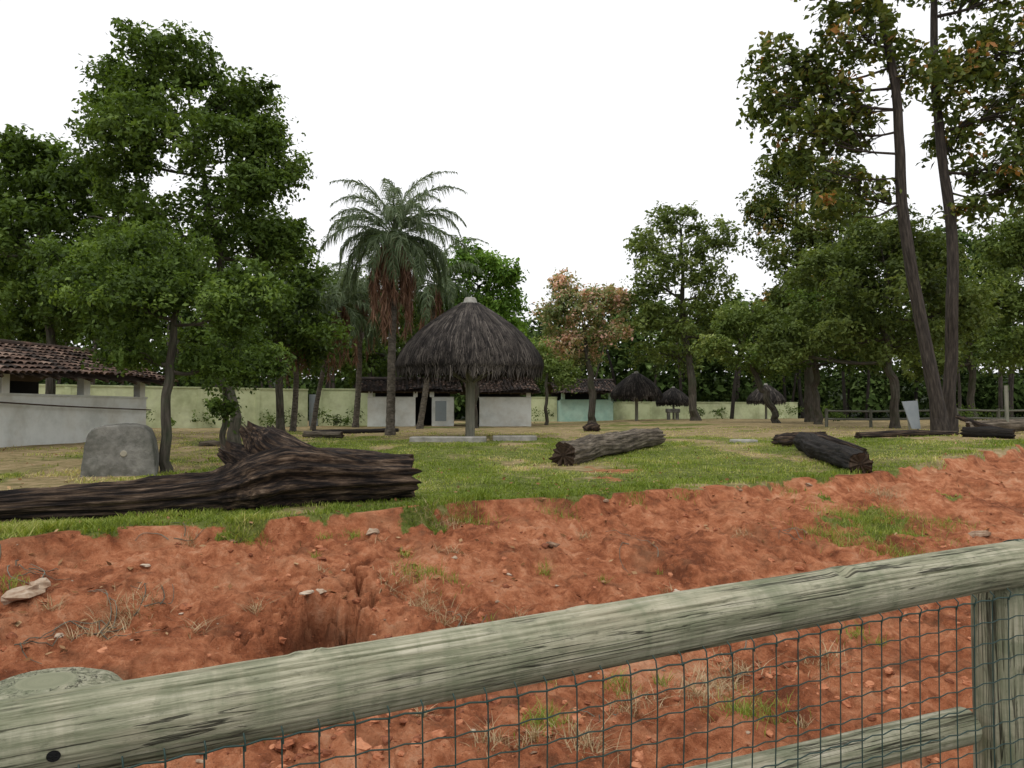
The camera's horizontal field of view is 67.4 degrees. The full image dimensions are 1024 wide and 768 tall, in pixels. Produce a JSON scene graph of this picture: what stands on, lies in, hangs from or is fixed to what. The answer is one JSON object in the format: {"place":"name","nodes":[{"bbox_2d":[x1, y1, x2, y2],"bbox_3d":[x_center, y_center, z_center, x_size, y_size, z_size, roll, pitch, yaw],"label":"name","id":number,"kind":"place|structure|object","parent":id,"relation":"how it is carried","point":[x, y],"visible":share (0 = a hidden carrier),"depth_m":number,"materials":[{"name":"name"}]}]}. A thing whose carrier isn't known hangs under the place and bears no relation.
{"place":"outdoors","nodes":[
{"label":"outdoors","id":0,"kind":"place"},
{"bbox_2d":[0,373,1023,767],"bbox_3d":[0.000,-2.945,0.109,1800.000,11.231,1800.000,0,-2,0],"label":"ground","id":1,"kind":"structure","parent":0,"point":[690,557],"depth_m":7.09,"materials":[{"name":"brown soil"}]},
{"bbox_2d":[10,381,38,393],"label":"window","id":2,"kind":"structure","parent":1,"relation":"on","point":[24,387],"depth_m":25.29,"materials":[{"name":"black glass"}]},
{"bbox_2d":[0,393,147,447],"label":"front wall","id":3,"kind":"structure","parent":1,"relation":"on","point":[22,425],"depth_m":21.41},
{"bbox_2d":[0,374,144,396],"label":"columns","id":4,"kind":"structure","parent":3,"relation":"on","point":[83,386],"depth_m":22.34,"materials":[{"name":"grey concrete"}]},
{"bbox_2d":[0,363,174,386],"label":"roof timbers","id":5,"kind":"object","parent":4,"relation":"on","point":[36,377],"visible":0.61,"depth_m":22.49,"materials":[{"name":"brown wood"}]},
{"bbox_2d":[0,339,177,381],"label":"tile roof","id":6,"kind":"structure","parent":5,"relation":"on","point":[31,357],"depth_m":21.90,"materials":[{"name":"brown tile"}]},
{"bbox_2d":[0,402,150,410],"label":"wall pipe","id":7,"kind":"object","parent":3,"relation":"attached to","point":[72,406],"depth_m":21.62,"materials":[{"name":"grey metal"}]},
{"bbox_2d":[0,123,185,393],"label":"broadleaf tree","id":8,"kind":"object","parent":1,"relation":"on","point":[46,183],"visible":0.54,"depth_m":26.32,"materials":[{"name":"green plant"}]},
{"bbox_2d":[80,423,158,476],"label":"carved stone block","id":9,"kind":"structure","parent":1,"relation":"on","point":[125,449],"depth_m":13.03,"materials":[{"name":"stone"}]},
{"bbox_2d":[18,217,297,472],"bbox_3d":[-6.779,-0.643,14.084,5.432,4.700,3.120,0,-2,0],"label":"broadleaf tree","id":10,"kind":"object","parent":1,"relation":"on","point":[138,293],"visible":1,"depth_m":13.86,"materials":[{"name":"green plant"}]},
{"bbox_2d":[39,384,307,427],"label":"painted wall","id":11,"kind":"structure","parent":1,"relation":"on","point":[185,401],"depth_m":39.89,"materials":[{"name":"paint"}]},
{"bbox_2d":[43,17,319,443],"bbox_3d":[-8.911,-3.937,20.523,6.969,11.421,5.681,0,-2,0],"label":"broadleaf tree","id":12,"kind":"object","parent":1,"relation":"on","point":[256,179],"visible":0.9,"depth_m":20.56,"materials":[{"name":"green plant"}]},
{"bbox_2d":[197,440,219,445],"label":"fallen log","id":13,"kind":"object","parent":1,"relation":"on","point":[209,443],"visible":0.85,"depth_m":20.87,"materials":[{"name":"brown wood"}]},
{"bbox_2d":[0,420,421,522],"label":"fallen log","id":14,"kind":"object","parent":1,"relation":"on","point":[268,466],"visible":0.93,"depth_m":8.86,"materials":[{"name":"brown wood"}]},
{"bbox_2d":[181,316,296,449],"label":"tree","id":15,"kind":"object","parent":1,"relation":"on","point":[225,408],"visible":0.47,"depth_m":17.74,"materials":[{"name":"green plant"}]},
{"bbox_2d":[167,210,356,430],"bbox_3d":[-10.536,-2.735,32.405,7.374,9.821,5.404,0,-2,0],"label":"broadleaf tree","id":16,"kind":"object","parent":1,"relation":"on","point":[289,330],"visible":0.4,"depth_m":32.72,"materials":[{"name":"green plant"}]},
{"bbox_2d":[242,276,341,431],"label":"broadleaf tree","id":17,"kind":"object","parent":1,"relation":"on","point":[293,422],"visible":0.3,"depth_m":33.94,"materials":[{"name":"green plant"}]},
{"bbox_2d":[302,431,344,437],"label":"fallen log","id":18,"kind":"object","parent":1,"relation":"on","point":[320,434],"visible":0.95,"depth_m":25.82,"materials":[{"name":"brown wood"}]},
{"bbox_2d":[307,262,380,429],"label":"palm tree","id":19,"kind":"object","parent":1,"relation":"on","point":[352,315],"visible":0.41,"depth_m":36.90,"materials":[{"name":"green plant"}]},
{"bbox_2d":[263,261,429,388],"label":"broadleaf tree","id":20,"kind":"object","parent":1,"relation":"on","point":[370,368],"visible":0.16,"depth_m":47.07,"materials":[{"name":"green plant"}]},
{"bbox_2d":[318,388,374,425],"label":"painted wall","id":21,"kind":"structure","parent":1,"relation":"on","point":[340,401],"depth_m":44.27,"materials":[{"name":"paint"}]},
{"bbox_2d":[309,394,317,425],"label":"metal gate","id":22,"kind":"structure","parent":21,"relation":"attached to","point":[311,401],"depth_m":43.67,"materials":[{"name":"grey metal"}]},
{"bbox_2d":[312,428,398,433],"bbox_3d":[-6.529,1.979,32.229,3.717,0.240,0.632,1,-2,-17],"label":"fallen log","id":23,"kind":"object","parent":1,"relation":"on","point":[353,431],"visible":0.63,"depth_m":31.96,"materials":[{"name":"brown wood"}]},
{"bbox_2d":[314,262,411,426],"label":"palm tree","id":24,"kind":"object","parent":1,"relation":"on","point":[356,415],"visible":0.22,"depth_m":39.91,"materials":[{"name":"green plant"}]},
{"bbox_2d":[316,170,478,434],"bbox_3d":[-4.340,-3.064,27.938,5.682,10.060,5.466,-2,-3,35],"label":"palm tree","id":25,"kind":"object","parent":1,"relation":"on","point":[395,255],"visible":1,"depth_m":27.80,"materials":[{"name":"green plant"}]},
{"bbox_2d":[0,522,805,719],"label":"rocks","id":26,"kind":"object","parent":1,"relation":"on","point":[23,643],"visible":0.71,"depth_m":6.03,"materials":[{"name":"beige stone"}]},
{"bbox_2d":[367,397,453,426],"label":"front wall","id":27,"kind":"structure","parent":1,"relation":"on","point":[404,411],"depth_m":42.21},
{"bbox_2d":[368,392,433,396],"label":"columns","id":28,"kind":"structure","parent":27,"relation":"on","point":[414,394],"depth_m":42.29,"materials":[{"name":"grey concrete"}]},
{"bbox_2d":[435,401,445,420],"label":"metal gate","id":29,"kind":"structure","parent":27,"relation":"attached to","point":[440,410],"depth_m":41.84,"materials":[{"name":"grey metal"}]},
{"bbox_2d":[375,393,449,424],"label":"building wall","id":30,"kind":"structure","parent":1,"relation":"on","point":[428,417],"depth_m":47.24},
{"bbox_2d":[361,381,462,393],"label":"roof timbers","id":31,"kind":"object","parent":30,"relation":"on","point":[434,390],"visible":0.55,"depth_m":42.80,"materials":[{"name":"brown wood"}]},
{"bbox_2d":[361,377,461,391],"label":"tile roof","id":32,"kind":"structure","parent":31,"relation":"on","point":[375,379],"depth_m":43.82,"materials":[{"name":"brown tile"}]},
{"bbox_2d":[379,237,488,428],"bbox_3d":[-4.021,-2.524,38.037,5.690,9.734,4.438,1,-2,-29],"label":"palm tree","id":33,"kind":"object","parent":1,"relation":"on","point":[427,297],"visible":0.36,"depth_m":37.83,"materials":[{"name":"green plant"}]},
{"bbox_2d":[409,436,485,441],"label":"concrete slab","id":34,"kind":"structure","parent":1,"relation":"on","point":[447,438],"depth_m":23.01,"materials":[{"name":"grey concrete"}]},
{"bbox_2d":[395,297,544,435],"bbox_3d":[-1.433,-0.522,26.027,5.072,4.851,5.062,0,-2,0],"label":"thatched hut","id":35,"kind":"object","parent":1,"relation":"on","point":[469,339],"visible":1,"depth_m":24.40,"materials":[{"name":"plant"}]},
{"bbox_2d":[419,237,536,427],"bbox_3d":[-1.664,-2.574,39.692,6.214,9.920,4.846,0,-2,0],"label":"broadleaf tree","id":36,"kind":"object","parent":1,"relation":"on","point":[502,274],"visible":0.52,"depth_m":39.07,"materials":[{"name":"green plant"}]},
{"bbox_2d":[0,472,986,766],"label":"bank grass tufts","id":37,"kind":"object","parent":1,"relation":"on","point":[534,734],"visible":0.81,"depth_m":6.13,"materials":[{"name":"plant"}]},
{"bbox_2d":[1,483,990,762],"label":"stones","id":38,"kind":"object","parent":1,"relation":"on","point":[27,591],"visible":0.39,"depth_m":6.03,"materials":[{"name":"beige stone"}]},
{"bbox_2d":[476,394,519,424],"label":"building wall","id":39,"kind":"structure","parent":1,"relation":"on","point":[499,395],"depth_m":47.68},
{"bbox_2d":[460,380,540,394],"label":"roof timbers","id":40,"kind":"object","parent":39,"relation":"on","point":[524,391],"visible":0.38,"depth_m":43.25,"materials":[{"name":"brown wood"}]},
{"bbox_2d":[460,377,540,393],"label":"tile roof","id":41,"kind":"structure","parent":40,"relation":"on","point":[514,387],"depth_m":43.44,"materials":[{"name":"brown tile"}]},
{"bbox_2d":[479,397,531,425],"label":"front wall","id":42,"kind":"structure","parent":1,"relation":"on","point":[504,411],"depth_m":42.78,"materials":[{"name":"white paint"}]},
{"bbox_2d":[0,463,1019,767],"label":"soil clods","id":43,"kind":"object","parent":1,"relation":"on","point":[360,743],"visible":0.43,"depth_m":5.32,"materials":[{"name":"brown soil"}]},
{"bbox_2d":[0,539,1023,767],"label":"log rail fence","id":44,"kind":"object","parent":1,"relation":"on","point":[72,717],"visible":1,"depth_m":1.36,"materials":[{"name":"grey wood"}]},
{"bbox_2d":[0,216,1023,419],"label":"distant tree line","id":45,"kind":"object","parent":1,"relation":"on","point":[867,392],"visible":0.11,"depth_m":66.82,"materials":[{"name":"green plant"}]},
{"bbox_2d":[0,434,1023,660],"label":"fallen leaves","id":46,"kind":"object","parent":1,"relation":"on","point":[18,623],"visible":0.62,"depth_m":8.17,"materials":[{"name":"brown plant"}]},
{"bbox_2d":[493,435,536,440],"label":"concrete slab","id":47,"kind":"structure","parent":1,"relation":"on","point":[514,437],"depth_m":24.01,"materials":[{"name":"grey concrete"}]},
{"bbox_2d":[531,397,556,421],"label":"painted wall","id":48,"kind":"structure","parent":1,"relation":"on","point":[539,402],"depth_m":57.88,"materials":[{"name":"paint"}]},
{"bbox_2d":[529,336,586,424],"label":"tree","id":49,"kind":"object","parent":1,"relation":"on","point":[549,365],"visible":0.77,"depth_m":45.91,"materials":[{"name":"green plant"}]},
{"bbox_2d":[551,394,600,420],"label":"building wall","id":50,"kind":"structure","parent":1,"relation":"on","point":[578,396],"depth_m":61.09,"materials":[{"name":"teal paint"}]},
{"bbox_2d":[544,382,614,394],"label":"roof timbers","id":51,"kind":"object","parent":50,"relation":"on","point":[601,392],"visible":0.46,"depth_m":58.42,"materials":[{"name":"brown wood"}]},
{"bbox_2d":[544,378,614,393],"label":"tile roof","id":52,"kind":"structure","parent":51,"relation":"on","point":[600,388],"depth_m":57.95,"materials":[{"name":"brown tile"}]},
{"bbox_2d":[529,267,636,422],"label":"pink flowering tree","id":53,"kind":"object","parent":1,"relation":"on","point":[596,334],"visible":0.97,"depth_m":49.47,"materials":[{"name":"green plant"}]},
{"bbox_2d":[146,402,1020,426],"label":"shrubs","id":54,"kind":"object","parent":1,"relation":"on","point":[347,419],"visible":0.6,"depth_m":43.16,"materials":[{"name":"green plant"}]},
{"bbox_2d":[560,399,612,421],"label":"front wall","id":55,"kind":"structure","parent":1,"relation":"on","point":[573,410],"depth_m":57.17,"materials":[{"name":"teal paint"}]},
{"bbox_2d":[561,393,610,399],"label":"columns","id":56,"kind":"structure","parent":55,"relation":"on","point":[563,396],"depth_m":57.04,"materials":[{"name":"grey concrete"}]},
{"bbox_2d":[582,422,600,431],"bbox_3d":[3.525,1.919,33.946,0.846,0.470,0.420,0,-2,0],"label":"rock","id":57,"kind":"object","parent":1,"relation":"on","point":[591,426],"visible":0.94,"depth_m":33.81,"materials":[{"name":"brown stone"}]},
{"bbox_2d":[548,428,665,465],"bbox_3d":[2.400,1.439,18.143,0.717,0.721,6.645,-1,-2,27],"label":"fallen log","id":58,"kind":"object","parent":1,"relation":"on","point":[587,448],"visible":0.97,"depth_m":17.20,"materials":[{"name":"wood"}]},
{"bbox_2d":[610,371,662,420],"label":"thatched hut","id":59,"kind":"object","parent":1,"relation":"on","point":[636,387],"visible":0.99,"depth_m":51.87,"materials":[{"name":"plant"}]},
{"bbox_2d":[656,386,688,419],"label":"thatched hut","id":60,"kind":"object","parent":1,"relation":"on","point":[673,396],"visible":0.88,"depth_m":54.16,"materials":[{"name":"plant"}]},
{"bbox_2d":[665,409,679,419],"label":"table","id":61,"kind":"object","parent":1,"relation":"on","point":[675,411],"visible":0.88,"depth_m":53.27,"materials":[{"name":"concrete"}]},
{"bbox_2d":[619,200,749,420],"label":"broadleaf tree","id":62,"kind":"object","parent":1,"relation":"on","point":[668,326],"visible":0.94,"depth_m":49.56,"materials":[{"name":"green plant"}]},
{"bbox_2d":[613,402,797,419],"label":"painted wall","id":63,"kind":"structure","parent":1,"relation":"on","point":[652,410],"depth_m":60.07,"materials":[{"name":"paint"}]},
{"bbox_2d":[730,439,757,442],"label":"concrete slab","id":64,"kind":"structure","parent":1,"relation":"on","point":[743,440],"depth_m":20.96,"materials":[{"name":"grey concrete"}]},
{"bbox_2d":[689,298,806,422],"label":"spreading tree","id":65,"kind":"object","parent":1,"relation":"on","point":[737,317],"visible":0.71,"depth_m":41.79,"materials":[{"name":"green plant"}]},
{"bbox_2d":[746,383,785,418],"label":"thatched hut","id":66,"kind":"object","parent":1,"relation":"on","point":[754,397],"visible":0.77,"depth_m":56.17,"materials":[{"name":"plant"}]},
{"bbox_2d":[771,432,797,446],"bbox_3d":[6.843,1.393,19.057,0.454,0.389,0.969,1,-2,-29],"label":"log","id":67,"kind":"object","parent":1,"relation":"on","point":[784,439],"visible":0.52,"depth_m":18.92,"materials":[{"name":"brown wood"}]},
{"bbox_2d":[735,144,878,421],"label":"broadleaf tree","id":68,"kind":"object","parent":1,"relation":"on","point":[766,208],"visible":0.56,"depth_m":43.03,"materials":[{"name":"green plant"}]},
{"bbox_2d":[792,431,826,434],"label":"fallen log","id":69,"kind":"object","parent":1,"relation":"on","point":[823,432],"visible":0.29,"depth_m":23.91,"materials":[{"name":"brown wood"}]},
{"bbox_2d":[739,285,892,424],"bbox_3d":[16.021,-1.540,39.358,8.110,7.485,5.240,0,-2,0],"label":"broadleaf tree","id":70,"kind":"object","parent":1,"relation":"on","point":[815,364],"visible":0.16,"depth_m":39.55,"materials":[{"name":"green plant"}]},
{"bbox_2d":[792,432,873,473],"bbox_3d":[6.273,1.321,15.412,0.539,0.599,5.413,0,-2,11],"label":"fallen log","id":71,"kind":"object","parent":1,"relation":"on","point":[815,446],"visible":0.91,"depth_m":14.15,"materials":[{"name":"brown wood"}]},
{"bbox_2d":[816,432,868,452],"bbox_3d":[7.072,1.276,16.607,0.244,0.411,1.847,0,-2,-8],"label":"fallen log","id":72,"kind":"object","parent":1,"relation":"on","point":[836,440],"visible":0.51,"depth_m":16.38,"materials":[{"name":"brown wood"}]},
{"bbox_2d":[735,0,965,430],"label":"tall sparse tree","id":73,"kind":"object","parent":1,"relation":"on","point":[824,127],"visible":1,"depth_m":24.06,"materials":[{"name":"green plant"}]},
{"bbox_2d":[747,202,1014,428],"bbox_3d":[15.367,-2.744,32.120,9.953,9.488,6.779,1,-2,-21],"label":"broadleaf tree","id":74,"kind":"object","parent":1,"relation":"on","point":[852,313],"visible":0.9,"depth_m":31.64,"materials":[{"name":"green plant"}]},
{"bbox_2d":[853,429,959,438],"bbox_3d":[11.174,1.409,21.583,3.823,0.258,0.249,1,-2,-20],"label":"fallen log","id":75,"kind":"object","parent":1,"relation":"on","point":[889,433],"visible":0.84,"depth_m":21.34,"materials":[{"name":"brown wood"}]},
{"bbox_2d":[902,399,920,429],"bbox_3d":[12.739,1.132,24.530,0.580,1.306,0.150,0,-2,0],"label":"information board","id":76,"kind":"object","parent":1,"relation":"on","point":[911,409],"visible":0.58,"depth_m":24.49,"materials":[{"name":"paint"}]},
{"bbox_2d":[825,408,1023,427],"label":"wooden rail fence","id":77,"kind":"object","parent":1,"relation":"on","point":[870,419],"visible":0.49,"depth_m":33.38,"materials":[{"name":"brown wood"}]},
{"bbox_2d":[871,0,1023,431],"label":"tall sparse tree","id":78,"kind":"object","parent":1,"relation":"on","point":[979,65],"visible":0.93,"depth_m":25.41,"materials":[{"name":"green plant"}]},
{"bbox_2d":[875,252,1023,419],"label":"broadleaf tree","id":79,"kind":"object","parent":1,"relation":"on","point":[913,373],"visible":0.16,"depth_m":50.99,"materials":[{"name":"green plant"}]},
{"bbox_2d":[955,415,997,426],"bbox_3d":[13.844,1.198,22.709,0.327,0.588,2.643,0,-2,0],"label":"fallen log","id":80,"kind":"object","parent":1,"relation":"on","point":[974,422],"visible":0.59,"depth_m":22.86,"materials":[{"name":"brown wood"}]},
{"bbox_2d":[960,426,1015,438],"bbox_3d":[12.404,1.270,20.010,0.340,0.342,1.278,2,-3,-38],"label":"fallen log","id":81,"kind":"object","parent":1,"relation":"on","point":[990,432],"visible":0.9,"depth_m":19.89,"materials":[{"name":"brown wood"}]},
{"bbox_2d":[959,202,1023,377],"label":"broadleaf tree","id":82,"kind":"object","parent":1,"relation":"on","point":[1010,238],"visible":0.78,"depth_m":37.97,"materials":[{"name":"green plant"}]},
{"bbox_2d":[965,419,1023,431],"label":"fallen log","id":83,"kind":"object","parent":1,"relation":"on","point":[1017,425],"visible":0.53,"depth_m":22.92,"materials":[{"name":"brown wood"}]},
{"bbox_2d":[1004,385,1008,421],"bbox_3d":[14.806,0.869,22.983,0.120,1.651,0.109,0,-2,0],"label":"wooden post","id":84,"kind":"object","parent":1,"relation":"on","point":[1006,400],"visible":0.72,"depth_m":22.95,"materials":[{"name":"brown wood"}]},
{"bbox_2d":[0,424,1023,540],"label":"grass","id":85,"kind":"structure","parent":0,"point":[24,528],"depth_m":12.99,"materials":[{"name":"green plant"}]},
{"bbox_2d":[0,0,1023,378],"label":"sky","id":86,"kind":"structure","parent":0,"point":[561,123],"materials":[{"name":"white"}]}
]}

